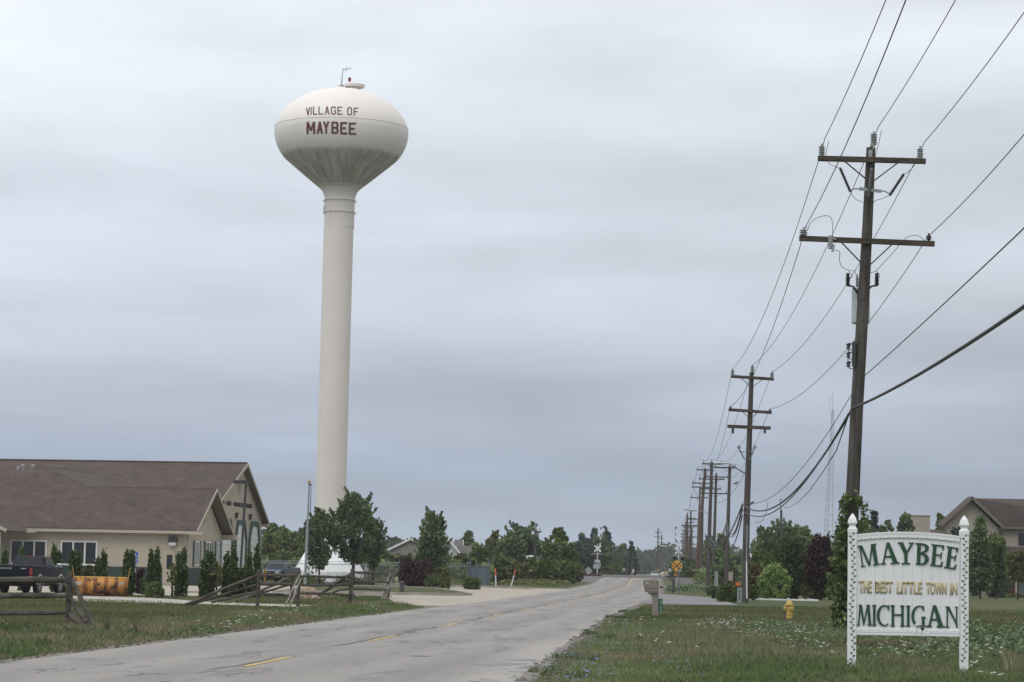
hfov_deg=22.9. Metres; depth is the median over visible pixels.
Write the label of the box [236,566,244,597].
bush
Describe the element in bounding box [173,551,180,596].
arborvitae
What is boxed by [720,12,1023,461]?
power line
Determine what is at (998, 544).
tree
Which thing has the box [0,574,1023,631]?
ground
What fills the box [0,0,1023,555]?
sky
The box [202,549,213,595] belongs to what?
arborvitae
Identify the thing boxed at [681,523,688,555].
utility pole
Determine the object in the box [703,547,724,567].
tree
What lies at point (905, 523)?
tree
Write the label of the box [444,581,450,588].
bush
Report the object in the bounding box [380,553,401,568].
tree
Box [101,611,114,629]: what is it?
twiggy weed
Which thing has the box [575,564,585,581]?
tree
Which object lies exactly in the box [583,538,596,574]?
tree
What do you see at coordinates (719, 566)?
tree
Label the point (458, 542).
wing
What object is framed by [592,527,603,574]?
crossing signal
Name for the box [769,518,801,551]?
tree
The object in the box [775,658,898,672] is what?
green tuft
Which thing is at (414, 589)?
grass island
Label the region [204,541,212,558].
window
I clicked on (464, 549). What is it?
garage wing
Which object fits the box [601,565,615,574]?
tree
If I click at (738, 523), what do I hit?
power line
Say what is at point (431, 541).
tree
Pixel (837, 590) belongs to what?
climbing vine
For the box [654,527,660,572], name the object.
utility pole
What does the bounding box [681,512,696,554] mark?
utility pole
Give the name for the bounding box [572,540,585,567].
tree
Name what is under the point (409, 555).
tree
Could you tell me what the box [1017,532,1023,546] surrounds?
window
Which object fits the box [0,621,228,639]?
verge weeds
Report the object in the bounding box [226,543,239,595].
arborvitae
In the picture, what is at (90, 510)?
fire hall
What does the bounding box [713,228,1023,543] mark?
power line
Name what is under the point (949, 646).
clover weeds
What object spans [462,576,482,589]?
clipped bush
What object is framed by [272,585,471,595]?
kerb
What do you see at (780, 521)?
antenna mast
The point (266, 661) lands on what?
lane marking
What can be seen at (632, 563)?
utility pole
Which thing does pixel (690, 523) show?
utility pole
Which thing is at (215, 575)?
sapling
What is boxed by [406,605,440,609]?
gravel patch
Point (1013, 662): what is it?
dry tuft
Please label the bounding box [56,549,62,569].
arborvitae
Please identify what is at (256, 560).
arborvitae
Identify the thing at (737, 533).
power line
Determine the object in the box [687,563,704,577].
tree
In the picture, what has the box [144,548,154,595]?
arborvitae
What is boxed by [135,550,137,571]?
parking sign
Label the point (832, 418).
radio mast
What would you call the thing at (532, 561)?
tree
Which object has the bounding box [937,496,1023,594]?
two storey house
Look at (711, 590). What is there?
bush
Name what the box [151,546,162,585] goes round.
arborvitae
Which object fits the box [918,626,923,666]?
wild carrot plant
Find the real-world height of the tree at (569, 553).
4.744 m
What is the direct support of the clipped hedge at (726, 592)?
on the ground at (985, 602)
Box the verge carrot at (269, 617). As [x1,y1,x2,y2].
[199,602,372,629]
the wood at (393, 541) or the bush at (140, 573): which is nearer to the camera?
the bush at (140, 573)
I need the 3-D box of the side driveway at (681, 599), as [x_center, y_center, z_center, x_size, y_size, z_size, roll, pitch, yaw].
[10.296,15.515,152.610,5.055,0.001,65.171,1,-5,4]
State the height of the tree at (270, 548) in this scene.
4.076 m
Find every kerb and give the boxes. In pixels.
[188,591,381,595]
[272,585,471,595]
[307,582,532,588]
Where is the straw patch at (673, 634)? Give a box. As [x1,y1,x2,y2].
[577,621,1010,681]
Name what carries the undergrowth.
on the ground at (985, 602)
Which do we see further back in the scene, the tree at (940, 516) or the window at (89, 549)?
the tree at (940, 516)
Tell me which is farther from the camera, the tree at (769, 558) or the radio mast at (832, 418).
the radio mast at (832, 418)
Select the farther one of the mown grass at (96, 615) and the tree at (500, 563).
the tree at (500, 563)
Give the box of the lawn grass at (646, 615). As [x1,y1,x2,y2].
[610,604,1023,629]
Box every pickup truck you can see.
[0,556,65,592]
[261,562,300,581]
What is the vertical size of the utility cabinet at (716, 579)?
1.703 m
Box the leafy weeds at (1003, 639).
[888,619,1023,654]
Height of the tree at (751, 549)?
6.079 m
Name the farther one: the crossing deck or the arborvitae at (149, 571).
the crossing deck
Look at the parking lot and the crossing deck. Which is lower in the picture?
the parking lot
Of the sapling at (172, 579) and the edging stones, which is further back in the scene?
the edging stones
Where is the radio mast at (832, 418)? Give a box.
[824,410,833,541]
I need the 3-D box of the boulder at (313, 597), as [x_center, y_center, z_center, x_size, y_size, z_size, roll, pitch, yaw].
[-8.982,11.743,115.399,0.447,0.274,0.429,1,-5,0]
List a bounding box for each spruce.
[623,540,640,574]
[870,510,878,531]
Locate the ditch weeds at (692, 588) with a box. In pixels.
[665,584,719,592]
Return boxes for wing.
[454,540,463,545]
[456,545,490,579]
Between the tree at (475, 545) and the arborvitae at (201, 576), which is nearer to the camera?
the arborvitae at (201, 576)
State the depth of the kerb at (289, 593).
132.69 m
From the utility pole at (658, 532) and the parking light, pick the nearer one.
the parking light
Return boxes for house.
[387,538,417,555]
[443,535,459,556]
[910,515,950,534]
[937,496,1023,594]
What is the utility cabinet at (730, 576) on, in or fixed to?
on the ground at (985, 602)
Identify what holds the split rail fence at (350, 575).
on the ground at (985, 602)
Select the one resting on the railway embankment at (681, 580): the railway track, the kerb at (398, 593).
the railway track
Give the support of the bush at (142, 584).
on the parking lot
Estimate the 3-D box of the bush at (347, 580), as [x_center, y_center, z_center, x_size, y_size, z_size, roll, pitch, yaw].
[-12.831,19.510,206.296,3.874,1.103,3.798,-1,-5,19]
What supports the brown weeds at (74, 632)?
on the verge
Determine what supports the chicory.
on the gravel shoulder
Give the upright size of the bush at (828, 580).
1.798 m
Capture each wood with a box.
[261,529,484,548]
[262,536,749,574]
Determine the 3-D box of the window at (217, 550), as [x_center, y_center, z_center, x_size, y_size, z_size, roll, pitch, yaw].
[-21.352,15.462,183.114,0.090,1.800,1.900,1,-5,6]
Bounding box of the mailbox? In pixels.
[643,579,658,615]
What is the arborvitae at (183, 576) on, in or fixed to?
on the ground at (985, 602)
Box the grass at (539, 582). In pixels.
[375,576,570,586]
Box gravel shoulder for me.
[0,577,665,681]
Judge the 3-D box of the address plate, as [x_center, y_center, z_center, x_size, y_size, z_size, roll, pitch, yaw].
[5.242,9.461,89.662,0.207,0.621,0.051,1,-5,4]
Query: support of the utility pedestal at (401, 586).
on the grass island
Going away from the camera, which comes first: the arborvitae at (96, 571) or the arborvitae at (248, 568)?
the arborvitae at (248, 568)
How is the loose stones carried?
on the road
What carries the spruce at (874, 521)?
on the ground at (985, 602)
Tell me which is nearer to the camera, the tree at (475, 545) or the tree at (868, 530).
the tree at (868, 530)
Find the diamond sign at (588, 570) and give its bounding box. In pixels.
[585,567,591,573]
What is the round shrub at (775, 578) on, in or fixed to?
on the ground at (985, 602)
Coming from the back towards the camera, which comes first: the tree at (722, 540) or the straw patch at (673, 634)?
the tree at (722, 540)
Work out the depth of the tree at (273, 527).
328.71 m
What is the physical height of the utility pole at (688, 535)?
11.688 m
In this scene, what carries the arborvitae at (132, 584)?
on the ground at (985, 602)
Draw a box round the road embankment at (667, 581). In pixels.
[599,576,671,585]
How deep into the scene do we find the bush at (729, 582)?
140.24 m
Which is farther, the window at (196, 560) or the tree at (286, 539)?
the tree at (286, 539)
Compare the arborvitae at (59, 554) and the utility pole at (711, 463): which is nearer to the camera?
the arborvitae at (59, 554)
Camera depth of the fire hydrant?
88.44 m
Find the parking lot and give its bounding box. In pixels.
[7,585,221,595]
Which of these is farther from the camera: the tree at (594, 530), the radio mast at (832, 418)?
the radio mast at (832, 418)
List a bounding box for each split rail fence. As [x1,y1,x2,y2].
[0,571,95,627]
[183,569,296,605]
[283,569,356,607]
[353,569,390,598]
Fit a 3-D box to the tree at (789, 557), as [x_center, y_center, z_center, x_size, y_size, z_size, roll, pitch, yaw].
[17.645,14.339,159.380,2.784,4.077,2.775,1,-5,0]
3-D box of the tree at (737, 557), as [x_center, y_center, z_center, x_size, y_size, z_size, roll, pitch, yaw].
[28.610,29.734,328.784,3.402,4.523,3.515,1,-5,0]
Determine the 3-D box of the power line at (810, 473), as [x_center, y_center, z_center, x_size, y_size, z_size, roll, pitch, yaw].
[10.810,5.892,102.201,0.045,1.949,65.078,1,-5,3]
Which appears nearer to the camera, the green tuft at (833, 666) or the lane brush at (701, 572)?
the green tuft at (833, 666)
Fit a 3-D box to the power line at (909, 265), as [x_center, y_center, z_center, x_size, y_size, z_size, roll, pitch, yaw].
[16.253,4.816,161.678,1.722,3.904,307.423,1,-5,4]
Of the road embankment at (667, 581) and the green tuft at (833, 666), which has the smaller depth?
the green tuft at (833, 666)
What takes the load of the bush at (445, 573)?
on the ground at (985, 602)
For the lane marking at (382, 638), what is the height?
0.001 m
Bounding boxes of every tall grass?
[0,602,418,659]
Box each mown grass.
[0,592,391,604]
[0,598,288,632]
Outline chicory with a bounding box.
[552,618,692,681]
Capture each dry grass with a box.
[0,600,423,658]
[554,617,1021,664]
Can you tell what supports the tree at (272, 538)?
on the ground at (985, 602)
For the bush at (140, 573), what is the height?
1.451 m
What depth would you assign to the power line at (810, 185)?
74.93 m
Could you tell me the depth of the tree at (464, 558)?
260.32 m
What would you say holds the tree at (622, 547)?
on the ground at (985, 602)
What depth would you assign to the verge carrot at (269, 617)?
64.02 m
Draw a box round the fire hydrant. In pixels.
[783,599,793,618]
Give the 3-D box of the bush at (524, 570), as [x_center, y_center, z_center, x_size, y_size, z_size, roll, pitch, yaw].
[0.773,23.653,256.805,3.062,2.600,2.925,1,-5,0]
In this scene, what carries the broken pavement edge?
on the road
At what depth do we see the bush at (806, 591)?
157.82 m
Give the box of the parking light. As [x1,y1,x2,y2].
[233,480,247,585]
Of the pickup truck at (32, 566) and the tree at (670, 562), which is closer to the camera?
the pickup truck at (32, 566)
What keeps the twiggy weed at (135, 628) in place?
on the verge
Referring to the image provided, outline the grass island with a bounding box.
[283,586,463,592]
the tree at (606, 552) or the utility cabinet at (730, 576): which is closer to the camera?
the utility cabinet at (730, 576)
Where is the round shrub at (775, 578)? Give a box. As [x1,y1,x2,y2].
[756,562,792,598]
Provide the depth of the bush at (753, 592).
148.12 m
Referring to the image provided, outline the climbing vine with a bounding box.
[825,490,871,629]
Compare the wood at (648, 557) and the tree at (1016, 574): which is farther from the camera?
the wood at (648, 557)
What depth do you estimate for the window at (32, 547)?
175.08 m
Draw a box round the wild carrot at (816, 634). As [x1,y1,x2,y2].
[698,614,958,658]
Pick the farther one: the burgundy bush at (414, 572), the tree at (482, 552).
the tree at (482, 552)
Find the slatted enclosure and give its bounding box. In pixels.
[467,559,489,585]
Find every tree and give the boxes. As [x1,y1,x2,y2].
[261,522,278,540]
[261,528,283,550]
[261,544,277,554]
[264,549,296,579]
[277,524,288,532]
[278,530,303,550]
[288,541,304,556]
[296,545,304,557]
[298,522,310,541]
[301,506,335,583]
[327,486,382,584]
[357,517,389,584]
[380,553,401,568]
[394,551,412,568]
[413,506,452,578]
[456,552,477,569]
[463,530,475,545]
[469,542,481,556]
[470,545,494,563]
[484,537,494,556]
[485,552,517,581]
[490,530,499,549]
[492,533,527,564]
[504,519,542,562]
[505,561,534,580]
[524,556,537,578]
[536,558,561,584]
[540,537,560,559]
[549,526,570,544]
[557,542,579,569]
[557,558,578,583]
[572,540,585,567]
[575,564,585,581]
[578,532,585,557]
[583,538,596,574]
[588,534,612,574]
[590,527,597,574]
[601,526,614,562]
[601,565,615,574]
[609,562,622,574]
[612,546,617,562]
[618,543,626,574]
[667,554,681,577]
[672,563,688,577]
[682,555,699,568]
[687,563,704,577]
[703,534,712,557]
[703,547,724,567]
[710,560,739,584]
[716,533,730,551]
[720,552,741,578]
[749,543,753,554]
[749,549,764,572]
[752,525,779,560]
[760,551,776,584]
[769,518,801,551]
[772,536,807,598]
[789,525,811,549]
[803,531,836,599]
[805,534,816,544]
[860,520,874,532]
[878,519,894,531]
[896,511,914,531]
[934,512,944,529]
[950,526,960,535]
[969,514,994,598]
[988,530,1008,598]
[1004,547,1023,600]
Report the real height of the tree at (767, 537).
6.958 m
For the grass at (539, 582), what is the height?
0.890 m
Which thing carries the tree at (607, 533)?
on the ground at (985, 602)
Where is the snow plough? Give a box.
[72,566,129,596]
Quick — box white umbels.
[609,616,1003,678]
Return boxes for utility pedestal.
[399,581,404,591]
[737,588,741,602]
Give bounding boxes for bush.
[61,584,65,592]
[83,565,93,575]
[134,567,144,593]
[139,577,145,594]
[144,581,165,597]
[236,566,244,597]
[294,572,327,583]
[331,574,378,584]
[396,556,435,586]
[423,574,440,587]
[432,564,451,587]
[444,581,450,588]
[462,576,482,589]
[705,585,717,598]
[727,579,740,594]
[748,584,757,599]
[749,561,765,597]
[798,581,828,599]
[824,575,837,599]
[986,577,1014,597]
[1003,593,1019,597]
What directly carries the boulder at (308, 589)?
on the ground at (985, 602)
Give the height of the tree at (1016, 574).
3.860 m
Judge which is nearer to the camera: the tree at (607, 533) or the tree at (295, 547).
the tree at (295, 547)
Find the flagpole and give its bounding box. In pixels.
[303,480,311,586]
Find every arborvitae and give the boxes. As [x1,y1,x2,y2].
[0,546,9,564]
[17,545,25,590]
[49,543,57,591]
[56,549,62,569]
[66,548,75,592]
[73,549,83,575]
[91,555,100,576]
[99,547,108,576]
[120,548,129,594]
[127,550,136,595]
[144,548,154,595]
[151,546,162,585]
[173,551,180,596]
[176,545,188,596]
[197,559,205,596]
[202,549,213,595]
[210,551,215,590]
[219,550,230,596]
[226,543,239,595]
[242,546,255,595]
[251,541,262,597]
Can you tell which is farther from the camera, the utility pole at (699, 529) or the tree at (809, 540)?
the utility pole at (699, 529)
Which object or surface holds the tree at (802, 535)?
on the ground at (985, 602)
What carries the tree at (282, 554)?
on the ground at (985, 602)
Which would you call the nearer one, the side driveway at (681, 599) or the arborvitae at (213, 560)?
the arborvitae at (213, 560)
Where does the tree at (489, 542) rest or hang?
on the ground at (985, 602)
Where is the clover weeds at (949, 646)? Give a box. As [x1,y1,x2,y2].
[705,619,1008,659]
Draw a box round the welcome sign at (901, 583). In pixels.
[847,513,968,671]
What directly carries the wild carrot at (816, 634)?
on the verge
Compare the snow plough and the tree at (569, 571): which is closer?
the snow plough
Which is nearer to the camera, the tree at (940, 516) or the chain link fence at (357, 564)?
the chain link fence at (357, 564)
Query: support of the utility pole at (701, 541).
on the ground at (985, 602)
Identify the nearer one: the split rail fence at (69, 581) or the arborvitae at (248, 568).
the split rail fence at (69, 581)
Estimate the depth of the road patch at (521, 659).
43.63 m
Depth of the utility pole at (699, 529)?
334.19 m
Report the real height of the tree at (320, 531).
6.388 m
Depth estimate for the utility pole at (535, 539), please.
264.04 m
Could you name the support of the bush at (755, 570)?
on the ground at (985, 602)
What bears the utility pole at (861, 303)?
on the verge
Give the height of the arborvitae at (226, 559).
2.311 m
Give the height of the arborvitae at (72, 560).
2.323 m
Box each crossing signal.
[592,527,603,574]
[672,527,684,571]
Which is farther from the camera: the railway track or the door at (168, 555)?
the railway track
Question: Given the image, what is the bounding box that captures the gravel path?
[58,596,314,606]
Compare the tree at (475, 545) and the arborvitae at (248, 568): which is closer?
the arborvitae at (248, 568)
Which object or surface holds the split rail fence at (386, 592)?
on the ground at (985, 602)
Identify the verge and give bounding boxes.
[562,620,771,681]
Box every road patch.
[59,657,110,659]
[474,661,525,665]
[504,658,536,660]
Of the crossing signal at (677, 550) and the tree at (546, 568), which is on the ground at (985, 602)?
the tree at (546, 568)
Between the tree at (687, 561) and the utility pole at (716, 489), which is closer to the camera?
the utility pole at (716, 489)
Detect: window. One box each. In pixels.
[9,539,46,563]
[60,540,97,565]
[192,540,200,566]
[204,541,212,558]
[214,542,220,564]
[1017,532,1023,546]
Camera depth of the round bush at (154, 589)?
112.03 m
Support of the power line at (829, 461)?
attached to the utility pole at (861, 303)
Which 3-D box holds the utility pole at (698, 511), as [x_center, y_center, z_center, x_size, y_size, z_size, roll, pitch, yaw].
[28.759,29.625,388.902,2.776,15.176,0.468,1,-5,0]
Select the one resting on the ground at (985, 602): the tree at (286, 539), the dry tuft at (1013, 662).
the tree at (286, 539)
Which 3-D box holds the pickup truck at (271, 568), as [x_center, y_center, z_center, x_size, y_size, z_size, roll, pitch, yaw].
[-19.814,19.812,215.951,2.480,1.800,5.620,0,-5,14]
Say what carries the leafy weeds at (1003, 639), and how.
on the ground at (985, 602)
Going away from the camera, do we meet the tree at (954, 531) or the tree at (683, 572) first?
the tree at (954, 531)
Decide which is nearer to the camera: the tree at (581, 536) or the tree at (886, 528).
the tree at (886, 528)
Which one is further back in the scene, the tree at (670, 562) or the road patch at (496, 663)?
the tree at (670, 562)
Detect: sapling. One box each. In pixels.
[166,563,177,596]
[209,561,223,594]
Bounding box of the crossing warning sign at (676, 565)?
[672,561,681,592]
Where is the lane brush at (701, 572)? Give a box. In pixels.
[691,563,741,584]
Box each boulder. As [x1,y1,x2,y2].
[300,587,315,599]
[311,595,319,599]
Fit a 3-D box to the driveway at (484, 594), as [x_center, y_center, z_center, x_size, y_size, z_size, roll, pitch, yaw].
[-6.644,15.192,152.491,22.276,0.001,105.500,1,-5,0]
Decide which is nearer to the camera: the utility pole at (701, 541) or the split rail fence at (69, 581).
the split rail fence at (69, 581)
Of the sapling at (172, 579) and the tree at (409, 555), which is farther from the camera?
the tree at (409, 555)
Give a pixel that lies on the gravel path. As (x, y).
(138, 599)
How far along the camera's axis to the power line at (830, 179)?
54.52 m
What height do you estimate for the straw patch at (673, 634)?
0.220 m
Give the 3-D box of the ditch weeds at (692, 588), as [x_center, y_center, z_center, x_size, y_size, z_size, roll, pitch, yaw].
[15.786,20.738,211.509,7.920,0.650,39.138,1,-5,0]
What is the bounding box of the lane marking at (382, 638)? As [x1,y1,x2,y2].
[368,635,396,640]
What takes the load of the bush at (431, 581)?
on the ground at (985, 602)
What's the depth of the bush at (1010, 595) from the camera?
201.61 m
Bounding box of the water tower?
[274,67,408,581]
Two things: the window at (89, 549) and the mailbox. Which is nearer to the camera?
the mailbox
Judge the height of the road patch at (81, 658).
0.001 m
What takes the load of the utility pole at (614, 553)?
on the ground at (985, 602)
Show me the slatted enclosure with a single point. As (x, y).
(482, 573)
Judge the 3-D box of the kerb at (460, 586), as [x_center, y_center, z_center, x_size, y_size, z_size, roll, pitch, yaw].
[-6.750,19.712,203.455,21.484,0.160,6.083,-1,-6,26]
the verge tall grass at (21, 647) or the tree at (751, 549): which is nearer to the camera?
the verge tall grass at (21, 647)
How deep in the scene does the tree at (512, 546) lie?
290.17 m
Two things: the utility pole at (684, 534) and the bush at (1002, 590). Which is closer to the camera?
the bush at (1002, 590)
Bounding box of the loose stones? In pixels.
[1,612,616,681]
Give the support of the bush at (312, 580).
on the ground at (985, 602)
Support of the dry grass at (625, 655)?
on the verge
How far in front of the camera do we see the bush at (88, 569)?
121.27 m
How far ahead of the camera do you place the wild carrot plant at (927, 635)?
40.13 m
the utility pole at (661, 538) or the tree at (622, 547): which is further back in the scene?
the utility pole at (661, 538)
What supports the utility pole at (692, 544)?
on the ground at (985, 602)
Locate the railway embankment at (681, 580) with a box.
[581,576,740,583]
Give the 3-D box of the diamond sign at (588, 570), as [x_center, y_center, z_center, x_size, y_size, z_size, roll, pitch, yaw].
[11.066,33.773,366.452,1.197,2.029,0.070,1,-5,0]
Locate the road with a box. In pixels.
[0,577,659,681]
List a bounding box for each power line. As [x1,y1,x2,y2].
[706,0,885,460]
[706,0,905,475]
[710,304,1023,545]
[712,0,955,459]
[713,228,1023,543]
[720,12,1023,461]
[726,515,742,545]
[727,508,742,536]
[734,134,1023,476]
[743,413,849,516]
[785,414,848,507]
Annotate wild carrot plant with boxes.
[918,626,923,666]
[926,633,929,671]
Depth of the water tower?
234.19 m
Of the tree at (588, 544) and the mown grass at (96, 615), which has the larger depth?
the tree at (588, 544)
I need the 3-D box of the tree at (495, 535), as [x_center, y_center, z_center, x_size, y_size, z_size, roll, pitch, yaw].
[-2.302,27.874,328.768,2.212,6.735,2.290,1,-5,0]
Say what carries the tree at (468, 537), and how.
on the ground at (985, 602)
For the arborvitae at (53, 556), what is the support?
on the ground at (985, 602)
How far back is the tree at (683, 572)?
369.84 m
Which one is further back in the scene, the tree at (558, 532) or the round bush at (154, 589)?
the tree at (558, 532)
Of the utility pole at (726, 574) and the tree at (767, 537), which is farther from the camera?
the tree at (767, 537)
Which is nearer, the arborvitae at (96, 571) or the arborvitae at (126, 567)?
the arborvitae at (126, 567)
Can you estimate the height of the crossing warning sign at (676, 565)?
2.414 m
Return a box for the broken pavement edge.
[516,640,576,681]
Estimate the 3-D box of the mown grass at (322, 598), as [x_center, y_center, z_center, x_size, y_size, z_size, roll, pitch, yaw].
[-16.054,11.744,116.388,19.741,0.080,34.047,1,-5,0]
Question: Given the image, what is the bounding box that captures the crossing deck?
[601,575,664,577]
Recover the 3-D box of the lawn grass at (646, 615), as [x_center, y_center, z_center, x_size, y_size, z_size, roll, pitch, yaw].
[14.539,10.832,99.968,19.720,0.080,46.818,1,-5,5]
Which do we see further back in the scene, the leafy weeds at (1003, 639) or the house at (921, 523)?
the house at (921, 523)
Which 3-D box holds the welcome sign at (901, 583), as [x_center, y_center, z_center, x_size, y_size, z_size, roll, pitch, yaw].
[6.507,4.204,41.501,1.985,2.705,0.144,1,-5,0]
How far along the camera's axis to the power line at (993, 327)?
52.41 m
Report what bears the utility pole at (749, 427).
on the ground at (985, 602)
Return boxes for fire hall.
[0,459,269,585]
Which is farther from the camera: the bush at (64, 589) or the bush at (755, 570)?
the bush at (755, 570)
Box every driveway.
[217,585,564,605]
[640,593,735,604]
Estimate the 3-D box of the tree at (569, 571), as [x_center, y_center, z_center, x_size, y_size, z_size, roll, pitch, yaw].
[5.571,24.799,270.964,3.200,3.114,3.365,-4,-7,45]
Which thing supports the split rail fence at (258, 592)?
on the ground at (985, 602)
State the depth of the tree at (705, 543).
418.46 m
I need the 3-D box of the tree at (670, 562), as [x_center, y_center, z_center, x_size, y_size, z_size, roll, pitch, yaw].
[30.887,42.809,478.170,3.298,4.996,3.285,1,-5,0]
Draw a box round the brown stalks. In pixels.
[691,635,1005,648]
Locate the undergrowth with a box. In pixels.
[261,554,493,581]
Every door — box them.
[162,550,174,584]
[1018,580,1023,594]
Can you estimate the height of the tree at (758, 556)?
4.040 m
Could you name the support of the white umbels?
on the verge
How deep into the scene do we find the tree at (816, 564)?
156.98 m
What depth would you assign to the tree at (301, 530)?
338.64 m
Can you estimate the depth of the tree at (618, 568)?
397.89 m
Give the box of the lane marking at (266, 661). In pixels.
[243,657,290,665]
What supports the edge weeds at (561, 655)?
on the verge
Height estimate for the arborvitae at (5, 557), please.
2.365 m
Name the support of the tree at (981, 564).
on the ground at (985, 602)
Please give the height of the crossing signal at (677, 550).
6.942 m
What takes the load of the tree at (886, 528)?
on the ground at (985, 602)
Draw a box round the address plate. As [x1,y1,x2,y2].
[658,599,662,611]
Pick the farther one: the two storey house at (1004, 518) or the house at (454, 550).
the house at (454, 550)
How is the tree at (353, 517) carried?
on the ground at (985, 602)
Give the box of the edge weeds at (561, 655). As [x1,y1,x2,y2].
[525,608,644,678]
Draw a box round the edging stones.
[748,598,817,600]
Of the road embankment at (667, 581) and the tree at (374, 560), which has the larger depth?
the road embankment at (667, 581)
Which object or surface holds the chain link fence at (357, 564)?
on the ground at (985, 602)
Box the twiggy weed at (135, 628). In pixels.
[128,614,141,631]
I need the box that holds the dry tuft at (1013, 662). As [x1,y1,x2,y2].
[995,647,1023,673]
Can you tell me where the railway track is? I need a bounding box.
[585,574,689,577]
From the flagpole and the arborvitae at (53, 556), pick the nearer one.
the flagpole
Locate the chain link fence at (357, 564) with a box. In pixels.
[261,560,466,584]
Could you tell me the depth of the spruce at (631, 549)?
467.74 m
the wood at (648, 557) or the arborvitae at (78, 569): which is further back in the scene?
the wood at (648, 557)
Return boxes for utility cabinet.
[714,571,718,586]
[728,572,732,581]
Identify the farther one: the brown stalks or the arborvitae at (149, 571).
the arborvitae at (149, 571)
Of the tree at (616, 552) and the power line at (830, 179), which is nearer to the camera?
the power line at (830, 179)
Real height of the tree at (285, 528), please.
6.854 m
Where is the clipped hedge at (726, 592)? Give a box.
[714,582,736,601]
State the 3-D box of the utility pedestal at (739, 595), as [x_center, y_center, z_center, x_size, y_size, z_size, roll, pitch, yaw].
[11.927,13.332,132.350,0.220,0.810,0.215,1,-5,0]
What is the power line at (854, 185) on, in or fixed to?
attached to the utility pole at (861, 303)
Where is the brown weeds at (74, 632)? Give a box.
[1,627,148,638]
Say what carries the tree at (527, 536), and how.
on the ground at (985, 602)
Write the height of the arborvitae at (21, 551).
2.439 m
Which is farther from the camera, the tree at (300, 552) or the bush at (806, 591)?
the tree at (300, 552)
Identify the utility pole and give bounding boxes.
[533,526,540,558]
[613,543,614,562]
[630,553,633,574]
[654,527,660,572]
[658,534,663,572]
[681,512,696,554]
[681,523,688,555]
[683,526,694,556]
[688,511,697,558]
[688,528,696,557]
[690,489,707,551]
[692,466,713,583]
[699,471,727,584]
[699,507,703,583]
[702,459,720,585]
[714,366,773,602]
[714,463,735,585]
[799,130,934,625]
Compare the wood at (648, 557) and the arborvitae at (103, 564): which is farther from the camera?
the wood at (648, 557)
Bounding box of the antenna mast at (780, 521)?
[779,499,782,542]
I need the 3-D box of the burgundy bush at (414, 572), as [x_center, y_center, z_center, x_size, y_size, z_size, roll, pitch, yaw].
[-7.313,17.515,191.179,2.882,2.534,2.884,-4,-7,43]
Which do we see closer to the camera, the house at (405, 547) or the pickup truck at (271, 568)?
the pickup truck at (271, 568)

